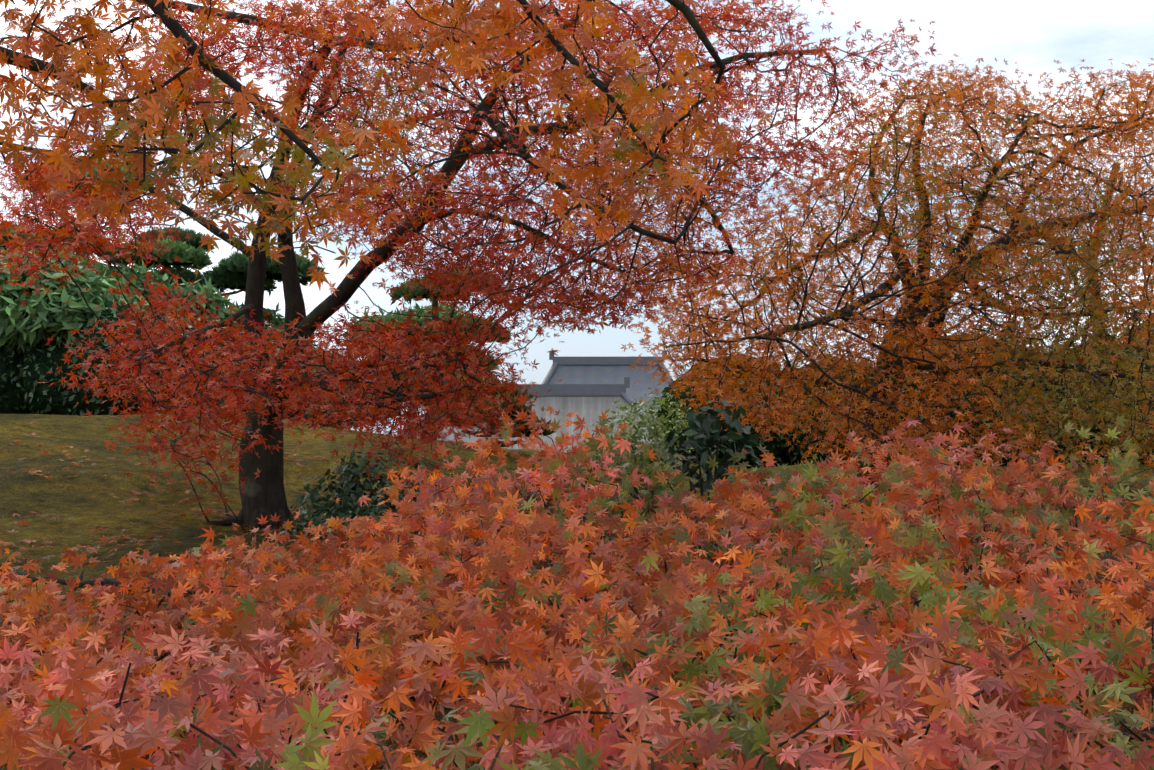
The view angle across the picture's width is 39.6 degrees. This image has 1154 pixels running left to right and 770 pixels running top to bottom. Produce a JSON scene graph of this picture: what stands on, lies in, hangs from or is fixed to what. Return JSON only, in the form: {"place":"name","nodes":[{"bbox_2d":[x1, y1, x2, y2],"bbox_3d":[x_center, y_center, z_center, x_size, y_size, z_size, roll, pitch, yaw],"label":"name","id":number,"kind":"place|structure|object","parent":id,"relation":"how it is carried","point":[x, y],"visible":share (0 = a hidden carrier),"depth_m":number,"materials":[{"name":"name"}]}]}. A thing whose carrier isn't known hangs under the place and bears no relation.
{"place":"outdoors","nodes":[
{"label":"outdoors","id":0,"kind":"place"},
{"bbox_2d":[0,413,1153,769],"bbox_3d":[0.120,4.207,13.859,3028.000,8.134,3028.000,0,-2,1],"label":"ground","id":1,"kind":"structure","parent":0,"point":[24,493],"depth_m":11.71,"materials":[{"name":"green plant"}]},
{"bbox_2d":[0,242,150,352],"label":"bush","id":2,"kind":"object","parent":1,"relation":"on","point":[42,313],"visible":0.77,"depth_m":19.24,"materials":[{"name":"green plant"}]},
{"bbox_2d":[0,154,213,278],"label":"pine","id":3,"kind":"object","parent":1,"relation":"on","point":[190,256],"visible":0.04,"depth_m":24.23,"materials":[{"name":"green plant"}]},
{"bbox_2d":[103,260,238,331],"bbox_3d":[-5.979,-0.129,23.140,3.072,3.097,2.930,0,-2,1],"label":"bush","id":4,"kind":"object","parent":1,"relation":"on","point":[210,295],"visible":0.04,"depth_m":23.09,"materials":[{"name":"green plant"}]},
{"bbox_2d":[0,294,355,429],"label":"hedge","id":5,"kind":"object","parent":1,"relation":"on","point":[23,390],"visible":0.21,"depth_m":19.34,"materials":[{"name":"green plant"}]},
{"bbox_2d":[133,226,349,378],"bbox_3d":[-6.541,-0.461,27.600,5.428,4.400,4.526,0,-2,1],"label":"pine","id":6,"kind":"object","parent":1,"relation":"on","point":[230,272],"visible":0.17,"depth_m":26.41,"materials":[{"name":"green plant"}]},
{"bbox_2d":[215,296,343,401],"bbox_3d":[-5.759,0.210,26.970,3.326,3.140,2.695,0,-2,1],"label":"pine","id":7,"kind":"object","parent":1,"relation":"on","point":[279,320],"visible":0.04,"depth_m":26.55,"materials":[{"name":"green plant"}]},
{"bbox_2d":[280,449,445,547],"bbox_3d":[-1.236,0.724,9.313,1.010,0.708,1.074,0,-2,1],"label":"shrub","id":8,"kind":"object","parent":1,"relation":"on","point":[357,488],"visible":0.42,"depth_m":9.35,"materials":[{"name":"green plant"}]},
{"bbox_2d":[0,0,771,296],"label":"maple tree","id":9,"kind":"object","parent":1,"relation":"on","point":[139,162],"visible":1,"depth_m":4.32,"materials":[{"name":"orange plant"}]},
{"bbox_2d":[333,301,493,437],"bbox_3d":[-3.435,0.161,30.076,3.808,3.417,2.726,0,-2,1],"label":"pine","id":10,"kind":"object","parent":1,"relation":"on","point":[419,311],"visible":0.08,"depth_m":29.48,"materials":[{"name":"green plant"}]},
{"bbox_2d":[345,266,511,439],"bbox_3d":[-2.232,-0.154,24.188,2.830,3.381,2.299,0,-2,1],"label":"pine","id":11,"kind":"object","parent":1,"relation":"on","point":[402,292],"visible":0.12,"depth_m":23.84,"materials":[{"name":"green plant"}]},
{"bbox_2d":[0,0,954,532],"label":"maple tree","id":12,"kind":"object","parent":1,"relation":"on","point":[258,448],"visible":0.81,"depth_m":9.31,"materials":[{"name":"red plant"}]},
{"bbox_2d":[434,378,554,451],"bbox_3d":[-0.793,0.368,15.593,1.099,0.910,1.158,-1,-2,29],"label":"shrub","id":13,"kind":"object","parent":1,"relation":"on","point":[520,421],"visible":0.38,"depth_m":15.48,"materials":[{"name":"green plant"}]},
{"bbox_2d":[401,377,676,460],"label":"wall","id":14,"kind":"structure","parent":1,"relation":"on","point":[588,402],"depth_m":138.57,"materials":[{"name":"white paint"}]},
{"bbox_2d":[0,421,1152,608],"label":"fallen leaves","id":15,"kind":"object","parent":1,"relation":"on","point":[64,548],"visible":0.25,"depth_m":10.28,"materials":[{"name":"brown plant"}]},
{"bbox_2d":[0,393,1153,769],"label":"shrubs","id":16,"kind":"object","parent":1,"relation":"on","point":[830,635],"visible":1,"depth_m":2.99,"materials":[{"name":"red plant"}]},
{"bbox_2d":[542,350,673,417],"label":"roof","id":17,"kind":"structure","parent":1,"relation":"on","point":[592,370],"depth_m":158.10,"materials":[{"name":"tile"}]},
{"bbox_2d":[563,391,719,499],"bbox_3d":[0.468,0.477,12.002,1.190,0.880,0.886,0,-2,1],"label":"light green shrub","id":18,"kind":"object","parent":1,"relation":"on","point":[632,438],"visible":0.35,"depth_m":11.97,"materials":[{"name":"green plant"}]},
{"bbox_2d":[663,399,761,571],"bbox_3d":[0.658,0.573,7.921,0.517,1.006,0.509,-1,-2,29],"label":"broadleaf shrub","id":19,"kind":"object","parent":1,"relation":"on","point":[701,429],"visible":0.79,"depth_m":7.91,"materials":[{"name":"green plant"}]},
{"bbox_2d":[603,54,1153,491],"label":"maple tree","id":20,"kind":"object","parent":1,"relation":"on","point":[909,325],"visible":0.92,"depth_m":13.21,"materials":[{"name":"orange plant"}]},
{"bbox_2d":[645,318,1153,468],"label":"hedge bush","id":21,"kind":"object","parent":1,"relation":"on","point":[778,447],"visible":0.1,"depth_m":20.91,"materials":[{"name":"green plant"}]},
{"bbox_2d":[890,162,1153,343],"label":"maple tree","id":22,"kind":"object","parent":1,"relation":"on","point":[1091,282],"visible":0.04,"depth_m":23.41,"materials":[{"name":"orange plant"}]},
{"bbox_2d":[0,0,1153,435],"label":"sky","id":23,"kind":"structure","parent":0,"point":[1032,34],"materials":[{"name":"white"}]}
]}

